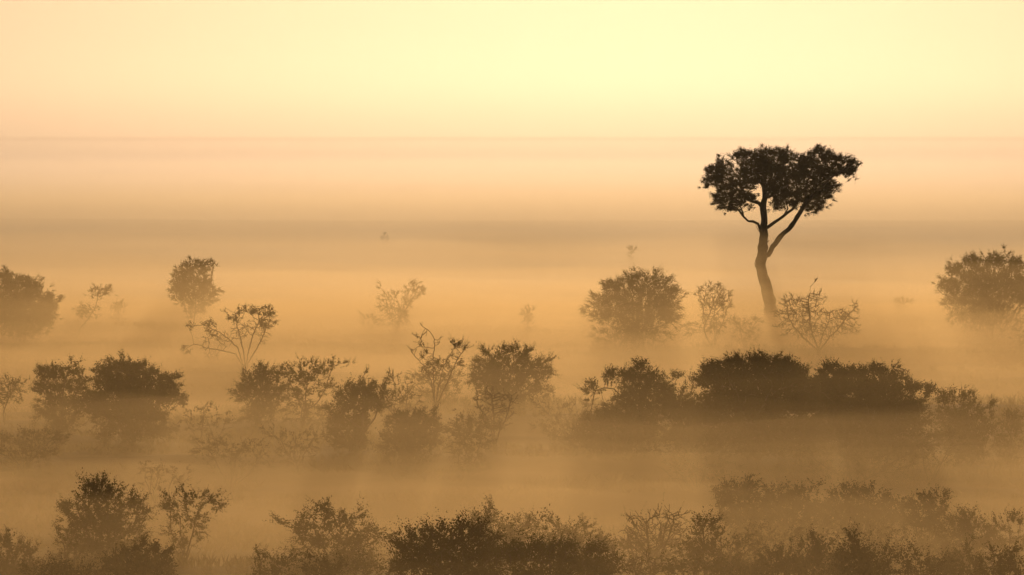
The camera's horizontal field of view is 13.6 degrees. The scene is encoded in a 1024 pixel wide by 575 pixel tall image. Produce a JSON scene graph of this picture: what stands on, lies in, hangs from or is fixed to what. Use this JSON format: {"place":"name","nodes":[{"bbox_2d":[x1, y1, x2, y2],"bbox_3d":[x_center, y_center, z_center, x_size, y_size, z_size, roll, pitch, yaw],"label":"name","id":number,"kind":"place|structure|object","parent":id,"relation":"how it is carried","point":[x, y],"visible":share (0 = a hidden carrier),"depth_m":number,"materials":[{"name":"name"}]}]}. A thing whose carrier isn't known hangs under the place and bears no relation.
{"place":"outdoors","nodes":[
{"label":"outdoors","id":0,"kind":"place"},
{"bbox_2d":[0,135,1023,574],"bbox_3d":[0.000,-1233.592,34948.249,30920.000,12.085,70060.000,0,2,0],"label":"ground","id":1,"kind":"structure","parent":0,"point":[500,229],"depth_m":395.80,"materials":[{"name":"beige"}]},
{"bbox_2d":[0,372,29,425],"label":"sapling","id":2,"kind":"object","parent":1,"relation":"on","point":[8,394],"visible":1,"depth_m":189.22,"materials":[{"name":"brown plant"}]},
{"bbox_2d":[0,524,45,574],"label":"bush","id":3,"kind":"object","parent":1,"relation":"on","point":[6,567],"visible":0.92,"depth_m":120.27,"materials":[{"name":"brown plant"}]},
{"bbox_2d":[0,265,64,342],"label":"bush","id":4,"kind":"object","parent":1,"relation":"on","point":[14,306],"visible":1,"depth_m":267.66,"materials":[{"name":"brown plant"}]},
{"bbox_2d":[0,423,75,473],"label":"bush","id":5,"kind":"object","parent":1,"relation":"on","point":[23,451],"visible":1,"depth_m":165.60,"materials":[{"name":"brown plant"}]},
{"bbox_2d":[17,555,91,574],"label":"bush","id":6,"kind":"object","parent":1,"relation":"on","point":[26,567],"visible":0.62,"depth_m":113.82,"materials":[{"name":"brown plant"}]},
{"bbox_2d":[28,353,93,433],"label":"bush","id":7,"kind":"object","parent":1,"relation":"on","point":[54,407],"visible":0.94,"depth_m":182.90,"materials":[{"name":"brown plant"}]},
{"bbox_2d":[29,547,98,574],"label":"bush","id":8,"kind":"object","parent":1,"relation":"on","point":[71,571],"visible":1,"depth_m":112.50,"materials":[{"name":"brown plant"}]},
{"bbox_2d":[46,529,102,573],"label":"bush","id":9,"kind":"object","parent":1,"relation":"on","point":[77,557],"visible":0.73,"depth_m":122.36,"materials":[{"name":"brown plant"}]},
{"bbox_2d":[71,284,117,337],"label":"sapling","id":10,"kind":"object","parent":1,"relation":"on","point":[84,310],"visible":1,"depth_m":277.18,"materials":[{"name":"brown plant"}]},
{"bbox_2d":[51,467,159,561],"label":"bush","id":11,"kind":"object","parent":1,"relation":"on","point":[110,524],"visible":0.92,"depth_m":126.18,"materials":[{"name":"brown plant"}]},
{"bbox_2d":[108,298,130,323],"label":"bush","id":12,"kind":"object","parent":1,"relation":"on","point":[115,307],"visible":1,"depth_m":293.76,"materials":[{"name":"brown plant"}]},
{"bbox_2d":[69,349,191,446],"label":"bush","id":13,"kind":"object","parent":1,"relation":"on","point":[126,403],"visible":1,"depth_m":177.90,"materials":[{"name":"brown plant"}]},
{"bbox_2d":[91,529,179,574],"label":"bush","id":14,"kind":"object","parent":1,"relation":"on","point":[140,563],"visible":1,"depth_m":114.21,"materials":[{"name":"brown plant"}]},
{"bbox_2d":[137,460,204,506],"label":"bush","id":15,"kind":"object","parent":1,"relation":"on","point":[176,482],"visible":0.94,"depth_m":152.88,"materials":[{"name":"brown plant"}]},
{"bbox_2d":[157,479,230,558],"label":"tree","id":16,"kind":"object","parent":1,"relation":"on","point":[167,507],"visible":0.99,"depth_m":126.29,"materials":[{"name":"brown plant"}]},
{"bbox_2d":[167,255,224,330],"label":"bush","id":17,"kind":"object","parent":1,"relation":"on","point":[203,286],"visible":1,"depth_m":284.27,"materials":[{"name":"brown plant"}]},
{"bbox_2d":[168,401,233,454],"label":"bush","id":18,"kind":"object","parent":1,"relation":"on","point":[205,430],"visible":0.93,"depth_m":174.95,"materials":[{"name":"brown plant"}]},
{"bbox_2d":[179,302,280,372],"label":"bare shrub","id":19,"kind":"object","parent":1,"relation":"on","point":[252,311],"visible":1,"depth_m":232.04,"materials":[{"name":"brown plant"}]},
{"bbox_2d":[188,432,281,488],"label":"bush","id":20,"kind":"object","parent":1,"relation":"on","point":[236,454],"visible":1,"depth_m":162.72,"materials":[{"name":"brown plant"}]},
{"bbox_2d":[226,358,289,426],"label":"bush","id":21,"kind":"object","parent":1,"relation":"on","point":[258,410],"visible":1,"depth_m":187.81,"materials":[{"name":"brown plant"}]},
{"bbox_2d":[249,543,311,574],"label":"bush","id":22,"kind":"object","parent":1,"relation":"on","point":[275,570],"visible":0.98,"depth_m":114.32,"materials":[{"name":"brown plant"}]},
{"bbox_2d":[259,421,323,474],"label":"bush","id":23,"kind":"object","parent":1,"relation":"on","point":[286,452],"visible":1,"depth_m":165.57,"materials":[{"name":"brown plant"}]},
{"bbox_2d":[274,356,357,428],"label":"bush","id":24,"kind":"object","parent":1,"relation":"on","point":[305,409],"visible":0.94,"depth_m":186.61,"materials":[{"name":"brown plant"}]},
{"bbox_2d":[297,542,348,574],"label":"bush","id":25,"kind":"object","parent":1,"relation":"on","point":[327,564],"visible":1,"depth_m":112.42,"materials":[{"name":"brown plant"}]},
{"bbox_2d":[262,494,403,574],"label":"bush","id":26,"kind":"object","parent":1,"relation":"on","point":[355,537],"visible":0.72,"depth_m":123.41,"materials":[{"name":"brown plant"}]},
{"bbox_2d":[318,364,402,453],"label":"bush","id":27,"kind":"object","parent":1,"relation":"on","point":[374,400],"visible":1,"depth_m":171.55,"materials":[{"name":"brown plant"}]},
{"bbox_2d":[348,412,376,451],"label":"vine stump","id":28,"kind":"object","parent":1,"relation":"on","point":[363,441],"visible":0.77,"depth_m":173.09,"materials":[{"name":"brown plant"}]},
{"bbox_2d":[330,544,405,574],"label":"bush","id":29,"kind":"object","parent":1,"relation":"on","point":[365,568],"visible":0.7,"depth_m":116.25,"materials":[{"name":"brown plant"}]},
{"bbox_2d":[358,311,386,332],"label":"bush","id":30,"kind":"object","parent":1,"relation":"on","point":[375,321],"visible":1,"depth_m":280.65,"materials":[{"name":"brown plant"}]},
{"bbox_2d":[379,232,391,242],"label":"bush","id":31,"kind":"object","parent":1,"relation":"on","point":[383,238],"visible":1,"depth_m":430.05,"materials":[{"name":"brown plant"}]},
{"bbox_2d":[374,277,425,333],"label":"bush","id":32,"kind":"object","parent":1,"relation":"on","point":[405,302],"visible":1,"depth_m":280.63,"materials":[{"name":"brown plant"}]},
{"bbox_2d":[378,367,423,422],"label":"bush","id":33,"kind":"object","parent":1,"relation":"on","point":[403,397],"visible":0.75,"depth_m":185.42,"materials":[{"name":"brown plant"}]},
{"bbox_2d":[376,401,453,465],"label":"bush","id":34,"kind":"object","parent":1,"relation":"on","point":[406,447],"visible":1,"depth_m":167.29,"materials":[{"name":"brown plant"}]},
{"bbox_2d":[403,361,468,404],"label":"bush","id":35,"kind":"object","parent":1,"relation":"on","point":[442,386],"visible":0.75,"depth_m":205.49,"materials":[{"name":"brown plant"}]},
{"bbox_2d":[407,322,473,407],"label":"bare shrub","id":36,"kind":"object","parent":1,"relation":"on","point":[433,364],"visible":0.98,"depth_m":195.96,"materials":[{"name":"brown plant"}]},
{"bbox_2d":[377,507,516,574],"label":"bush","id":37,"kind":"object","parent":1,"relation":"on","point":[448,552],"visible":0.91,"depth_m":112.35,"materials":[{"name":"brown plant"}]},
{"bbox_2d":[441,408,504,474],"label":"bush","id":38,"kind":"object","parent":1,"relation":"on","point":[470,425],"visible":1,"depth_m":165.46,"materials":[{"name":"brown plant"}]},
{"bbox_2d":[473,386,518,443],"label":"bare shrub","id":39,"kind":"object","parent":1,"relation":"on","point":[501,405],"visible":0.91,"depth_m":173.79,"materials":[{"name":"brown plant"}]},
{"bbox_2d":[467,490,536,574],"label":"bush","id":40,"kind":"object","parent":1,"relation":"on","point":[503,524],"visible":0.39,"depth_m":126.26,"materials":[{"name":"brown plant"}]},
{"bbox_2d":[461,338,561,412],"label":"bush","id":41,"kind":"object","parent":1,"relation":"on","point":[495,372],"visible":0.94,"depth_m":197.13,"materials":[{"name":"brown plant"}]},
{"bbox_2d":[518,304,535,338],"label":"bush","id":42,"kind":"object","parent":1,"relation":"on","point":[528,317],"visible":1,"depth_m":278.30,"materials":[{"name":"brown plant"}]},
{"bbox_2d":[471,520,642,574],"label":"bush","id":43,"kind":"object","parent":1,"relation":"on","point":[583,564],"visible":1,"depth_m":110.53,"materials":[{"name":"brown plant"}]},
{"bbox_2d":[527,416,597,448],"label":"bush","id":44,"kind":"object","parent":1,"relation":"on","point":[554,434],"visible":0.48,"depth_m":174.89,"materials":[{"name":"brown plant"}]},
{"bbox_2d":[527,393,603,428],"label":"bush","id":45,"kind":"object","parent":1,"relation":"on","point":[563,407],"visible":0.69,"depth_m":184.15,"materials":[{"name":"brown plant"}]},
{"bbox_2d":[522,504,624,571],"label":"bush","id":46,"kind":"object","parent":1,"relation":"on","point":[573,530],"visible":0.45,"depth_m":125.71,"materials":[{"name":"brown plant"}]},
{"bbox_2d":[563,402,665,460],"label":"bush","id":47,"kind":"object","parent":1,"relation":"on","point":[592,436],"visible":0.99,"depth_m":168.90,"materials":[{"name":"brown plant"}]},
{"bbox_2d":[573,355,678,450],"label":"bush","id":48,"kind":"object","parent":1,"relation":"on","point":[634,399],"visible":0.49,"depth_m":173.64,"materials":[{"name":"brown plant"}]},
{"bbox_2d":[625,245,640,259],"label":"bush","id":49,"kind":"object","parent":1,"relation":"on","point":[632,251],"visible":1,"depth_m":400.10,"materials":[{"name":"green plant"}]},
{"bbox_2d":[577,262,689,349],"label":"bush","id":50,"kind":"object","parent":1,"relation":"on","point":[663,310],"visible":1,"depth_m":259.24,"materials":[{"name":"brown plant"}]},
{"bbox_2d":[620,545,667,574],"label":"bare shrub","id":51,"kind":"object","parent":1,"relation":"on","point":[640,570],"visible":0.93,"depth_m":114.40,"materials":[{"name":"brown plant"}]},
{"bbox_2d":[598,528,693,574],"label":"bush","id":52,"kind":"object","parent":1,"relation":"on","point":[625,546],"visible":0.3,"depth_m":126.89,"materials":[{"name":"brown plant"}]},
{"bbox_2d":[614,492,690,572],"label":"bare shrub","id":53,"kind":"object","parent":1,"relation":"on","point":[665,526],"visible":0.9,"depth_m":124.56,"materials":[{"name":"brown plant"}]},
{"bbox_2d":[646,368,697,446],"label":"bush","id":54,"kind":"object","parent":1,"relation":"on","point":[677,375],"visible":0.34,"depth_m":174.93,"materials":[{"name":"brown plant"}]},
{"bbox_2d":[651,389,727,453],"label":"bush","id":55,"kind":"object","parent":1,"relation":"on","point":[681,430],"visible":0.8,"depth_m":170.18,"materials":[{"name":"brown plant"}]},
{"bbox_2d":[641,434,749,492],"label":"bush","id":56,"kind":"object","parent":1,"relation":"on","point":[696,471],"visible":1,"depth_m":158.80,"materials":[{"name":"brown plant"}]},
{"bbox_2d":[656,549,744,574],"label":"bush","id":57,"kind":"object","parent":1,"relation":"on","point":[670,567],"visible":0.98,"depth_m":113.42,"materials":[{"name":"brown plant"}]},
{"bbox_2d":[677,280,734,347],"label":"bush","id":58,"kind":"object","parent":1,"relation":"on","point":[716,301],"visible":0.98,"depth_m":261.39,"materials":[{"name":"brown plant"}]},
{"bbox_2d":[664,506,772,574],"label":"bush","id":59,"kind":"object","parent":1,"relation":"on","point":[706,549],"visible":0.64,"depth_m":118.14,"materials":[{"name":"brown plant"}]},
{"bbox_2d":[709,550,778,574],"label":"bush","id":60,"kind":"object","parent":1,"relation":"on","point":[740,568],"visible":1,"depth_m":112.44,"materials":[{"name":"brown plant"}]},
{"bbox_2d":[725,313,764,348],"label":"bush","id":61,"kind":"object","parent":1,"relation":"on","point":[746,322],"visible":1,"depth_m":265.56,"materials":[{"name":"brown plant"}]},
{"bbox_2d":[707,471,784,552],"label":"bush","id":62,"kind":"object","parent":1,"relation":"on","point":[733,512],"visible":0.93,"depth_m":136.12,"materials":[{"name":"brown plant"}]},
{"bbox_2d":[689,342,834,460],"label":"bush","id":63,"kind":"object","parent":1,"relation":"on","point":[756,410],"visible":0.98,"depth_m":167.97,"materials":[{"name":"brown plant"}]},
{"bbox_2d":[737,519,810,574],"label":"bush","id":64,"kind":"object","parent":1,"relation":"on","point":[771,539],"visible":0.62,"depth_m":125.72,"materials":[{"name":"brown plant"}]},
{"bbox_2d":[697,142,863,321],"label":"flat topped tree","id":65,"kind":"object","parent":1,"relation":"on","point":[766,166],"visible":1,"depth_m":299.52,"materials":[{"name":"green plant"}]},
{"bbox_2d":[740,525,821,574],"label":"bush","id":66,"kind":"object","parent":1,"relation":"on","point":[785,565],"visible":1,"depth_m":112.40,"materials":[{"name":"brown plant"}]},
{"bbox_2d":[749,476,835,553],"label":"bush","id":67,"kind":"object","parent":1,"relation":"on","point":[778,511],"visible":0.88,"depth_m":135.48,"materials":[{"name":"brown plant"}]},
{"bbox_2d":[781,369,846,459],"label":"bush","id":68,"kind":"object","parent":1,"relation":"on","point":[813,383],"visible":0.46,"depth_m":169.30,"materials":[{"name":"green plant"}]},
{"bbox_2d":[772,273,862,357],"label":"bare shrub","id":69,"kind":"object","parent":1,"relation":"on","point":[807,312],"visible":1,"depth_m":250.99,"materials":[{"name":"brown plant"}]},
{"bbox_2d":[790,523,847,574],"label":"bush","id":70,"kind":"object","parent":1,"relation":"on","point":[813,552],"visible":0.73,"depth_m":113.34,"materials":[{"name":"brown plant"}]},
{"bbox_2d":[814,517,888,574],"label":"bush","id":71,"kind":"object","parent":1,"relation":"on","point":[860,556],"visible":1,"depth_m":109.73,"materials":[{"name":"brown plant"}]},
{"bbox_2d":[777,433,941,492],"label":"bush","id":72,"kind":"object","parent":1,"relation":"on","point":[831,449],"visible":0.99,"depth_m":158.75,"materials":[{"name":"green plant"}]},
{"bbox_2d":[816,479,910,546],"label":"bush","id":73,"kind":"object","parent":1,"relation":"on","point":[851,507],"visible":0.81,"depth_m":134.73,"materials":[{"name":"brown plant"}]},
{"bbox_2d":[807,519,928,568],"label":"bush","id":74,"kind":"object","parent":1,"relation":"on","point":[880,534],"visible":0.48,"depth_m":125.78,"materials":[{"name":"brown plant"}]},
{"bbox_2d":[805,357,937,468],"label":"bush","id":75,"kind":"object","parent":1,"relation":"on","point":[867,409],"visible":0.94,"depth_m":167.21,"materials":[{"name":"brown plant"}]},
{"bbox_2d":[849,528,913,574],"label":"bush","id":76,"kind":"object","parent":1,"relation":"on","point":[884,564],"visible":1,"depth_m":109.77,"materials":[{"name":"brown plant"}]},
{"bbox_2d":[869,359,909,379],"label":"bare shrub","id":77,"kind":"object","parent":1,"relation":"on","point":[894,368],"visible":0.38,"depth_m":180.25,"materials":[{"name":"brown plant"}]},
{"bbox_2d":[892,296,913,316],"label":"bush","id":78,"kind":"object","parent":1,"relation":"on","point":[901,303],"visible":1,"depth_m":305.44,"materials":[{"name":"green plant"}]},
{"bbox_2d":[888,408,950,466],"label":"bush","id":79,"kind":"object","parent":1,"relation":"on","point":[924,421],"visible":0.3,"depth_m":169.01,"materials":[{"name":"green plant"}]},
{"bbox_2d":[895,483,956,558],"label":"bush","id":80,"kind":"object","parent":1,"relation":"on","point":[927,524],"visible":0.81,"depth_m":131.03,"materials":[{"name":"brown plant"}]},
{"bbox_2d":[888,533,964,574],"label":"bush","id":81,"kind":"object","parent":1,"relation":"on","point":[927,563],"visible":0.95,"depth_m":110.67,"materials":[{"name":"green plant"}]},
{"bbox_2d":[901,425,971,485],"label":"bush","id":82,"kind":"object","parent":1,"relation":"on","point":[951,436],"visible":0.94,"depth_m":163.56,"materials":[{"name":"brown plant"}]},
{"bbox_2d":[902,548,971,574],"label":"bush","id":83,"kind":"object","parent":1,"relation":"on","point":[951,569],"visible":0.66,"depth_m":112.46,"materials":[{"name":"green plant"}]},
{"bbox_2d":[926,382,978,459],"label":"bush","id":84,"kind":"object","parent":1,"relation":"on","point":[943,398],"visible":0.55,"depth_m":172.71,"materials":[{"name":"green plant"}]},
{"bbox_2d":[930,529,998,574],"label":"bush","id":85,"kind":"object","parent":1,"relation":"on","point":[967,552],"visible":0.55,"depth_m":114.34,"materials":[{"name":"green plant"}]},
{"bbox_2d":[925,501,1007,573],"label":"bush","id":86,"kind":"object","parent":1,"relation":"on","point":[964,521],"visible":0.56,"depth_m":126.84,"materials":[{"name":"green plant"}]},
{"bbox_2d":[937,396,1011,466],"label":"bush","id":87,"kind":"object","parent":1,"relation":"on","point":[966,421],"visible":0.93,"depth_m":168.43,"materials":[{"name":"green plant"}]},
{"bbox_2d":[932,242,1023,342],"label":"bush","id":88,"kind":"object","parent":1,"relation":"on","point":[988,286],"visible":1,"depth_m":272.81,"materials":[{"name":"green plant"}]},
{"bbox_2d":[967,539,1023,574],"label":"bush","id":89,"kind":"object","parent":1,"relation":"on","point":[1003,568],"visible":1,"depth_m":109.77,"materials":[{"name":"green plant"}]},
{"bbox_2d":[977,507,1023,574],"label":"bush","id":90,"kind":"object","parent":1,"relation":"on","point":[1019,520],"visible":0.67,"depth_m":125.78,"materials":[{"name":"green plant"}]},
{"bbox_2d":[988,404,1023,465],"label":"bush","id":91,"kind":"object","parent":1,"relation":"on","point":[1016,425],"visible":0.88,"depth_m":171.54,"materials":[{"name":"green plant"}]},
{"bbox_2d":[1003,327,1023,350],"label":"bush","id":92,"kind":"object","parent":1,"relation":"on","point":[1022,337],"visible":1,"depth_m":254.81,"materials":[{"name":"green plant"}]},
{"bbox_2d":[0,0,1023,134],"label":"sky","id":93,"kind":"structure","parent":0,"point":[68,67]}
]}

